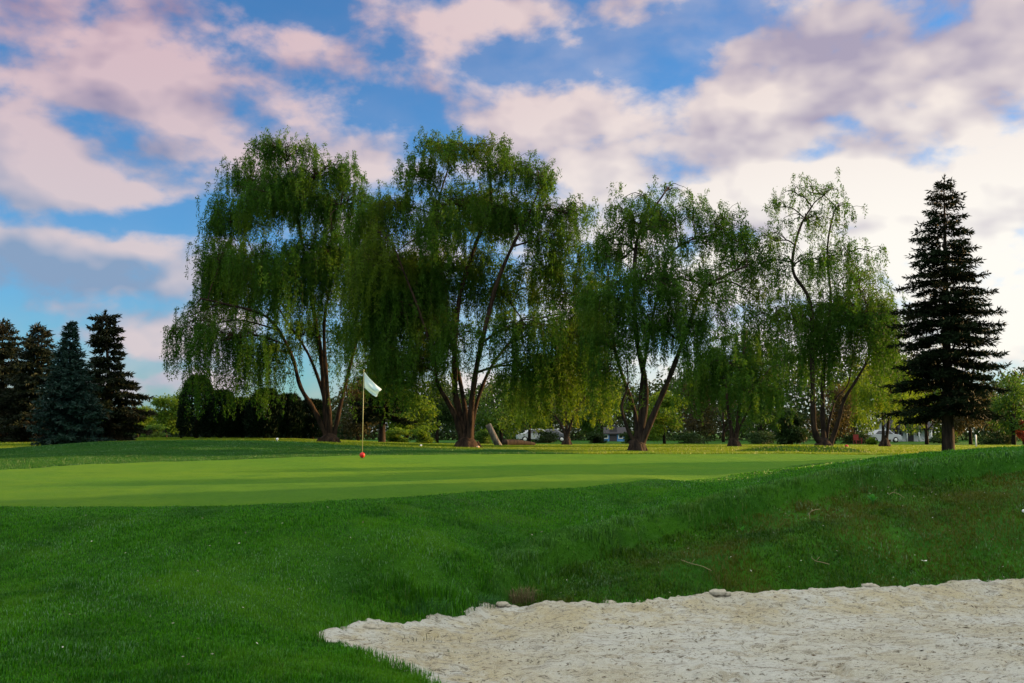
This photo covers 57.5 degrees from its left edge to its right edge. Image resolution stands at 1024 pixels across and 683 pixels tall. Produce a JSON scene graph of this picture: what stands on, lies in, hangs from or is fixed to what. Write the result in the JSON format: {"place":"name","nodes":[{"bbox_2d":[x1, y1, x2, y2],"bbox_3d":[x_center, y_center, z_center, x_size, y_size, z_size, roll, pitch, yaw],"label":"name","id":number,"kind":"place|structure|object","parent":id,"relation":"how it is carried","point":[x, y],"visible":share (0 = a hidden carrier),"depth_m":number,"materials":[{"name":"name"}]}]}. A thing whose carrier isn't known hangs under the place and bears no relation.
{"place":"outdoors","nodes":[
{"label":"outdoors","id":0,"kind":"place"},
{"bbox_2d":[0,439,836,469],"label":"mound grass","id":1,"kind":"structure","parent":0,"point":[38,458],"depth_m":28.04,"materials":[{"name":"green plant"}]},
{"bbox_2d":[0,437,1021,454],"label":"fairway grass","id":2,"kind":"structure","parent":0,"point":[875,449],"depth_m":43.31,"materials":[{"name":"green plant"}]},
{"bbox_2d":[0,432,1023,682],"bbox_3d":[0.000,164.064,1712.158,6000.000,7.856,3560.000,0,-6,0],"label":"ground","id":3,"kind":"structure","parent":0,"point":[650,526],"depth_m":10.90,"materials":[{"name":"green plant"}]},
{"bbox_2d":[0,318,32,437],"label":"pine tree","id":4,"kind":"object","parent":3,"relation":"on","point":[9,350],"visible":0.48,"depth_m":55.80,"materials":[{"name":"green plant"}]},
{"bbox_2d":[0,322,58,442],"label":"pine tree","id":5,"kind":"object","parent":3,"relation":"on","point":[36,355],"visible":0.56,"depth_m":53.32,"materials":[{"name":"green plant"}]},
{"bbox_2d":[23,321,116,445],"bbox_3d":[-17.798,1.891,38.003,3.584,5.626,3.662,0,-6,0],"label":"spruce tree","id":6,"kind":"object","parent":3,"relation":"on","point":[69,385],"visible":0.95,"depth_m":37.45,"materials":[{"name":"green plant"}]},
{"bbox_2d":[74,310,157,440],"bbox_3d":[-21.527,1.984,49.972,4.975,7.582,4.760,1,-6,-11],"label":"pine tree","id":7,"kind":"object","parent":3,"relation":"on","point":[114,382],"visible":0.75,"depth_m":49.72,"materials":[{"name":"green plant"}]},
{"bbox_2d":[131,405,155,436],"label":"tree","id":8,"kind":"object","parent":3,"relation":"on","point":[148,420],"visible":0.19,"depth_m":99.31,"materials":[{"name":"green plant"}]},
{"bbox_2d":[134,423,170,436],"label":"shrub","id":9,"kind":"object","parent":3,"relation":"on","point":[155,427],"visible":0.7,"depth_m":84.87,"materials":[{"name":"green plant"}]},
{"bbox_2d":[147,393,188,436],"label":"tree","id":10,"kind":"object","parent":3,"relation":"on","point":[167,417],"visible":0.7,"depth_m":94.41,"materials":[{"name":"green plant"}]},
{"bbox_2d":[171,388,192,434],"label":"tree","id":11,"kind":"object","parent":3,"relation":"on","point":[177,396],"visible":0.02,"depth_m":109.67,"materials":[{"name":"green plant"}]},
{"bbox_2d":[175,374,216,437],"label":"cedar tree","id":12,"kind":"object","parent":3,"relation":"on","point":[181,423],"visible":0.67,"depth_m":59.05,"materials":[{"name":"green plant"}]},
{"bbox_2d":[199,389,241,437],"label":"cedar tree","id":13,"kind":"object","parent":3,"relation":"on","point":[220,429],"visible":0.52,"depth_m":60.03,"materials":[{"name":"green plant"}]},
{"bbox_2d":[223,396,263,437],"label":"cedar tree","id":14,"kind":"object","parent":3,"relation":"on","point":[241,432],"visible":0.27,"depth_m":60.76,"materials":[{"name":"green plant"}]},
{"bbox_2d":[242,388,286,437],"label":"cedar tree","id":15,"kind":"object","parent":3,"relation":"on","point":[248,423],"visible":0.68,"depth_m":59.96,"materials":[{"name":"green plant"}]},
{"bbox_2d":[159,125,399,442],"bbox_3d":[-12.335,-2.989,50.452,12.609,17.576,9.073,0,-6,0],"label":"willow tree","id":16,"kind":"object","parent":3,"relation":"on","point":[231,275],"visible":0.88,"depth_m":49.37,"materials":[{"name":"green plant"}]},
{"bbox_2d":[267,392,309,437],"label":"cedar tree","id":17,"kind":"object","parent":3,"relation":"on","point":[296,407],"visible":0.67,"depth_m":61.02,"materials":[{"name":"green plant"}]},
{"bbox_2d":[291,398,333,438],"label":"cedar tree","id":18,"kind":"object","parent":3,"relation":"on","point":[311,431],"visible":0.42,"depth_m":61.83,"materials":[{"name":"green plant"}]},
{"bbox_2d":[337,425,353,439],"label":"shrub","id":19,"kind":"object","parent":3,"relation":"on","point":[342,437],"visible":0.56,"depth_m":82.96,"materials":[{"name":"green plant"}]},
{"bbox_2d":[335,377,389,440],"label":"tree","id":20,"kind":"object","parent":3,"relation":"on","point":[351,426],"visible":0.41,"depth_m":81.31,"materials":[{"name":"green plant"}]},
{"bbox_2d":[347,352,418,441],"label":"tree","id":21,"kind":"object","parent":3,"relation":"on","point":[368,414],"visible":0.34,"depth_m":59.23,"materials":[{"name":"green plant"}]},
{"bbox_2d":[385,426,410,441],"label":"shrub","id":22,"kind":"object","parent":3,"relation":"on","point":[391,435],"visible":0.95,"depth_m":77.11,"materials":[{"name":"green plant"}]},
{"bbox_2d":[378,597,450,615],"bbox_3d":[-0.916,2.404,8.544,0.812,0.128,0.561,0,-6,0],"label":"grass tuft","id":23,"kind":"object","parent":3,"relation":"on","point":[419,609],"visible":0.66,"depth_m":8.43,"materials":[{"name":"green plant"}]},
{"bbox_2d":[386,389,443,437],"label":"tree","id":24,"kind":"object","parent":3,"relation":"on","point":[417,415],"visible":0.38,"depth_m":84.32,"materials":[{"name":"green plant"}]},
{"bbox_2d":[408,425,436,442],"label":"shrub","id":25,"kind":"object","parent":3,"relation":"on","point":[419,432],"visible":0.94,"depth_m":75.27,"materials":[{"name":"green plant"}]},
{"bbox_2d":[414,377,462,442],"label":"tree","id":26,"kind":"object","parent":3,"relation":"on","point":[446,416],"visible":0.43,"depth_m":91.43,"materials":[{"name":"green plant"}]},
{"bbox_2d":[0,454,892,506],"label":"putting green","id":27,"kind":"object","parent":3,"relation":"on","point":[241,482],"visible":0.94,"depth_m":16.58,"materials":[{"name":"green plant"}]},
{"bbox_2d":[360,370,380,457],"bbox_3d":[-3.520,1.844,23.230,0.518,2.302,0.134,0,-6,0],"label":"flagstick","id":28,"kind":"object","parent":27,"relation":"on","point":[371,387],"visible":1,"depth_m":23.29,"materials":[{"name":"fabric"}]},
{"bbox_2d":[327,124,620,447],"bbox_3d":[-1.824,-2.544,45.109,14.125,15.929,9.497,0,-6,0],"label":"willow tree","id":29,"kind":"object","parent":3,"relation":"on","point":[406,294],"visible":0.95,"depth_m":43.51,"materials":[{"name":"green plant"}]},
{"bbox_2d":[474,429,492,443],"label":"shrub","id":30,"kind":"object","parent":3,"relation":"on","point":[482,436],"visible":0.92,"depth_m":81.17,"materials":[{"name":"green plant"}]},
{"bbox_2d":[486,423,501,444],"bbox_3d":[-1.120,6.100,59.690,1.147,1.737,0.518,0,-6,0],"label":"leaning stump","id":31,"kind":"object","parent":3,"relation":"on","point":[493,435],"visible":0.86,"depth_m":59.54,"materials":[{"name":"wood"}]},
{"bbox_2d":[465,368,532,442],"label":"tree","id":32,"kind":"object","parent":3,"relation":"on","point":[499,419],"visible":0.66,"depth_m":89.09,"materials":[{"name":"green plant"}]},
{"bbox_2d":[502,439,534,444],"bbox_3d":[0.533,7.003,64.610,2.930,0.475,0.500,5,-7,-42],"label":"fallen log","id":33,"kind":"object","parent":3,"relation":"on","point":[512,442],"visible":0.79,"depth_m":64.15,"materials":[{"name":"brown wood"}]},
{"bbox_2d":[505,586,540,605],"bbox_3d":[0.068,2.668,9.871,0.617,0.219,0.513,0,-6,0],"label":"grass tuft","id":34,"kind":"object","parent":3,"relation":"on","point":[519,596],"visible":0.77,"depth_m":9.80,"materials":[{"name":"plant"}]},
{"bbox_2d":[497,404,551,441],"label":"tree","id":35,"kind":"object","parent":3,"relation":"on","point":[536,426],"visible":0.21,"depth_m":95.03,"materials":[{"name":"green plant"}]},
{"bbox_2d":[28,345,1023,440],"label":"wood","id":36,"kind":"object","parent":3,"relation":"on","point":[443,430],"visible":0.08,"depth_m":130.00,"materials":[{"name":"green plant"}]},
{"bbox_2d":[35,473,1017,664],"bbox_3d":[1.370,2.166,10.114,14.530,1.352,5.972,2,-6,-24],"label":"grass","id":37,"kind":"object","parent":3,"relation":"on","point":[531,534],"depth_m":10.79,"materials":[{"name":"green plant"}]},
{"bbox_2d":[516,429,555,440],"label":"parked car","id":38,"kind":"object","parent":3,"relation":"on","point":[524,438],"visible":0.38,"depth_m":102.60,"materials":[{"name":"white paint"}]},
{"bbox_2d":[532,430,561,442],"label":"shrub","id":39,"kind":"object","parent":3,"relation":"on","point":[548,437],"visible":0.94,"depth_m":94.64,"materials":[{"name":"green plant"}]},
{"bbox_2d":[537,429,569,441],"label":"parked car","id":40,"kind":"object","parent":3,"relation":"on","point":[561,439],"visible":0.26,"depth_m":104.62,"materials":[{"name":"grey paint"}]},
{"bbox_2d":[533,391,575,430],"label":"tree","id":41,"kind":"object","parent":3,"relation":"on","point":[555,421],"visible":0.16,"depth_m":108.77,"materials":[{"name":"green plant"}]},
{"bbox_2d":[502,348,621,444],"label":"willow tree","id":42,"kind":"object","parent":3,"relation":"on","point":[566,433],"visible":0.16,"depth_m":72.45,"materials":[{"name":"green plant"}]},
{"bbox_2d":[583,431,608,442],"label":"shrub","id":43,"kind":"object","parent":3,"relation":"on","point":[595,437],"visible":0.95,"depth_m":92.96,"materials":[{"name":"green plant"}]},
{"bbox_2d":[573,382,624,438],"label":"tree","id":44,"kind":"object","parent":3,"relation":"on","point":[585,425],"visible":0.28,"depth_m":95.30,"materials":[{"name":"green plant"}]},
{"bbox_2d":[598,425,626,440],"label":"shed","id":45,"kind":"structure","parent":3,"relation":"on","point":[613,434],"depth_m":117.36,"materials":[{"name":"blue paint"}]},
{"bbox_2d":[609,425,616,440],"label":"door","id":46,"kind":"structure","parent":45,"relation":"in","point":[612,437],"depth_m":117.37,"materials":[{"name":"grey"}]},
{"bbox_2d":[619,430,649,442],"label":"shrub","id":47,"kind":"object","parent":3,"relation":"on","point":[625,436],"visible":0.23,"depth_m":91.23,"materials":[{"name":"green plant"}]},
{"bbox_2d":[637,389,687,443],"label":"tree","id":48,"kind":"object","parent":3,"relation":"on","point":[662,421],"visible":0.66,"depth_m":82.81,"materials":[{"name":"green plant"}]},
{"bbox_2d":[549,175,779,450],"bbox_3d":[6.883,-1.278,40.174,10.625,12.686,7.215,0,-6,0],"label":"willow tree","id":49,"kind":"object","parent":3,"relation":"on","point":[642,325],"visible":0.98,"depth_m":39.48,"materials":[{"name":"green plant"}]},
{"bbox_2d":[319,578,1023,682],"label":"bunker sand","id":50,"kind":"structure","parent":3,"relation":"on","point":[835,611],"depth_m":7.69,"materials":[{"name":"beige sand"}]},
{"bbox_2d":[363,623,381,628],"bbox_3d":[-1.178,2.402,7.857,0.164,0.057,0.108,0,-6,0],"label":"sand clod","id":51,"kind":"object","parent":50,"relation":"on","point":[372,626],"visible":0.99,"depth_m":7.83,"materials":[{"name":"beige sand"}]},
{"bbox_2d":[397,634,449,642],"bbox_3d":[-0.733,2.411,7.578,0.458,0.073,0.320,0,-6,0],"label":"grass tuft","id":52,"kind":"object","parent":50,"relation":"on","point":[416,638],"visible":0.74,"depth_m":7.63,"materials":[{"name":"plant"}]},
{"bbox_2d":[475,593,503,607],"bbox_3d":[-0.404,2.503,9.055,0.641,0.142,0.550,-4,-7,34],"label":"grass tuft","id":53,"kind":"object","parent":50,"relation":"on","point":[490,601],"visible":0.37,"depth_m":9.05,"materials":[{"name":"green plant"}]},
{"bbox_2d":[496,601,511,606],"bbox_3d":[-0.081,2.533,8.998,0.158,0.058,0.102,0,-6,0],"label":"sand clod","id":54,"kind":"object","parent":50,"relation":"on","point":[503,604],"visible":1,"depth_m":8.97,"materials":[{"name":"beige sand"}]},
{"bbox_2d":[709,589,730,596],"bbox_3d":[2.115,2.558,9.497,0.220,0.079,0.162,0,-6,0],"label":"sand clod","id":55,"kind":"object","parent":50,"relation":"on","point":[719,592],"visible":1,"depth_m":9.45,"materials":[{"name":"beige sand"}]},
{"bbox_2d":[860,583,880,587],"bbox_3d":[3.816,2.605,9.949,0.208,0.069,0.131,0,-6,0],"label":"sand clod","id":56,"kind":"object","parent":50,"relation":"on","point":[870,585],"visible":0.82,"depth_m":9.91,"materials":[{"name":"beige sand"}]},
{"bbox_2d":[666,430,714,443],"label":"shrub","id":57,"kind":"object","parent":3,"relation":"on","point":[692,437],"visible":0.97,"depth_m":90.87,"materials":[{"name":"green plant"}]},
{"bbox_2d":[670,383,720,437],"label":"tree","id":58,"kind":"object","parent":3,"relation":"on","point":[692,423],"visible":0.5,"depth_m":97.17,"materials":[{"name":"green plant"}]},
{"bbox_2d":[698,390,757,441],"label":"tree","id":59,"kind":"object","parent":3,"relation":"on","point":[724,425],"visible":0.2,"depth_m":111.39,"materials":[{"name":"green plant"}]},
{"bbox_2d":[666,322,819,446],"bbox_3d":[14.693,2.817,60.680,9.374,8.506,9.057,0,-6,0],"label":"willow tree","id":60,"kind":"object","parent":3,"relation":"on","point":[744,385],"visible":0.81,"depth_m":59.75,"materials":[{"name":"green plant"}]},
{"bbox_2d":[492,450,1023,604],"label":"rim grass","id":61,"kind":"structure","parent":3,"relation":"on","point":[625,520],"depth_m":12.06,"materials":[{"name":"green plant"}]},
{"bbox_2d":[743,430,776,443],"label":"shrub","id":62,"kind":"object","parent":3,"relation":"on","point":[762,437],"visible":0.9,"depth_m":88.96,"materials":[{"name":"green plant"}]},
{"bbox_2d":[733,389,789,434],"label":"tree","id":63,"kind":"object","parent":3,"relation":"on","point":[765,421],"visible":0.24,"depth_m":99.18,"materials":[{"name":"green plant"}]},
{"bbox_2d":[516,468,1023,606],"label":"bank grass","id":64,"kind":"structure","parent":3,"relation":"on","point":[643,563],"depth_m":11.32,"materials":[{"name":"green plant"}]},
{"bbox_2d":[773,407,808,444],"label":"tree","id":65,"kind":"object","parent":3,"relation":"on","point":[790,434],"visible":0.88,"depth_m":73.14,"materials":[{"name":"green plant"}]},
{"bbox_2d":[804,382,856,443],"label":"tree","id":66,"kind":"object","parent":3,"relation":"on","point":[844,425],"visible":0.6,"depth_m":94.95,"materials":[{"name":"green plant"}]},
{"bbox_2d":[737,167,926,445],"bbox_3d":[13.695,-1.387,39.975,8.251,12.686,6.252,4,-7,-34],"label":"willow tree","id":67,"kind":"object","parent":3,"relation":"on","point":[866,326],"visible":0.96,"depth_m":39.64,"materials":[{"name":"green plant"}]},
{"bbox_2d":[853,434,861,443],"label":"garden chair","id":68,"kind":"object","parent":3,"relation":"on","point":[855,437],"visible":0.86,"depth_m":91.73,"materials":[{"name":"red wood"}]},
{"bbox_2d":[840,374,876,435],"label":"tree","id":69,"kind":"object","parent":3,"relation":"on","point":[860,423],"visible":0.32,"depth_m":103.22,"materials":[{"name":"green plant"}]},
{"bbox_2d":[841,431,877,443],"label":"shrub","id":70,"kind":"object","parent":3,"relation":"on","point":[864,437],"visible":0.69,"depth_m":94.78,"materials":[{"name":"green plant"}]},
{"bbox_2d":[866,437,877,444],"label":"shrub","id":71,"kind":"object","parent":3,"relation":"on","point":[870,441],"visible":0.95,"depth_m":77.37,"materials":[{"name":"green plant"}]},
{"bbox_2d":[867,494,876,503],"bbox_3d":[4.920,2.168,12.764,0.115,0.178,0.137,5,-7,-41],"label":"weed","id":72,"kind":"object","parent":3,"relation":"on","point":[872,497],"visible":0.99,"depth_m":12.76,"materials":[{"name":"green plant"}]},
{"bbox_2d":[868,430,901,442],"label":"parked car","id":73,"kind":"object","parent":3,"relation":"on","point":[877,435],"visible":0.48,"depth_m":106.75,"materials":[{"name":"white paint"}]},
{"bbox_2d":[843,352,932,446],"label":"willow tree","id":74,"kind":"object","parent":3,"relation":"on","point":[864,395],"visible":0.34,"depth_m":60.53,"materials":[{"name":"green plant"}]},
{"bbox_2d":[870,381,911,433],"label":"tree","id":75,"kind":"object","parent":3,"relation":"on","point":[896,430],"visible":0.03,"depth_m":114.36,"materials":[{"name":"green plant"}]},
{"bbox_2d":[874,419,933,441],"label":"house","id":76,"kind":"structure","parent":3,"relation":"on","point":[911,437],"depth_m":117.37,"materials":[{"name":"white paint"}]},
{"bbox_2d":[898,430,903,436],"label":"window","id":77,"kind":"structure","parent":76,"relation":"in","point":[900,432],"depth_m":117.40,"materials":[{"name":"glass"}]},
{"bbox_2d":[908,425,913,440],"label":"door","id":78,"kind":"structure","parent":76,"relation":"in","point":[910,438],"depth_m":117.31,"materials":[{"name":"grey"}]},
{"bbox_2d":[895,389,961,443],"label":"tree","id":79,"kind":"object","parent":3,"relation":"on","point":[926,429],"visible":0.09,"depth_m":91.36,"materials":[{"name":"green plant"}]},
{"bbox_2d":[923,432,963,442],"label":"shrub","id":80,"kind":"object","parent":3,"relation":"on","point":[935,440],"visible":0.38,"depth_m":98.98,"materials":[{"name":"green plant"}]},
{"bbox_2d":[877,174,1012,450],"bbox_3d":[16.795,-1.020,36.432,5.056,11.346,5.060,0,-6,0],"label":"spruce tree","id":81,"kind":"object","parent":3,"relation":"on","point":[958,329],"visible":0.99,"depth_m":35.75,"materials":[{"name":"green plant"}]},
{"bbox_2d":[933,381,995,444],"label":"tree","id":82,"kind":"object","parent":3,"relation":"on","point":[962,424],"visible":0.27,"depth_m":86.88,"materials":[{"name":"green plant"}]},
{"bbox_2d":[976,391,1009,433],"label":"tree","id":83,"kind":"object","parent":3,"relation":"on","point":[994,395],"visible":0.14,"depth_m":111.24,"materials":[{"name":"green plant"}]},
{"bbox_2d":[973,430,1020,444],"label":"shrub","id":84,"kind":"object","parent":3,"relation":"on","point":[1002,439],"visible":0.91,"depth_m":83.14,"materials":[{"name":"green plant"}]},
{"bbox_2d":[984,369,1023,444],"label":"tree","id":85,"kind":"object","parent":3,"relation":"on","point":[1006,403],"visible":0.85,"depth_m":81.48,"materials":[{"name":"green plant"}]},
{"bbox_2d":[1015,420,1023,444],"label":"tree","id":86,"kind":"object","parent":3,"relation":"on","point":[1019,434],"visible":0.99,"depth_m":79.61,"materials":[{"name":"red plant"}]},
{"bbox_2d":[0,0,1023,431],"label":"sky","id":87,"kind":"structure","parent":0,"point":[115,115],"materials":[{"name":"blue"}]}
]}

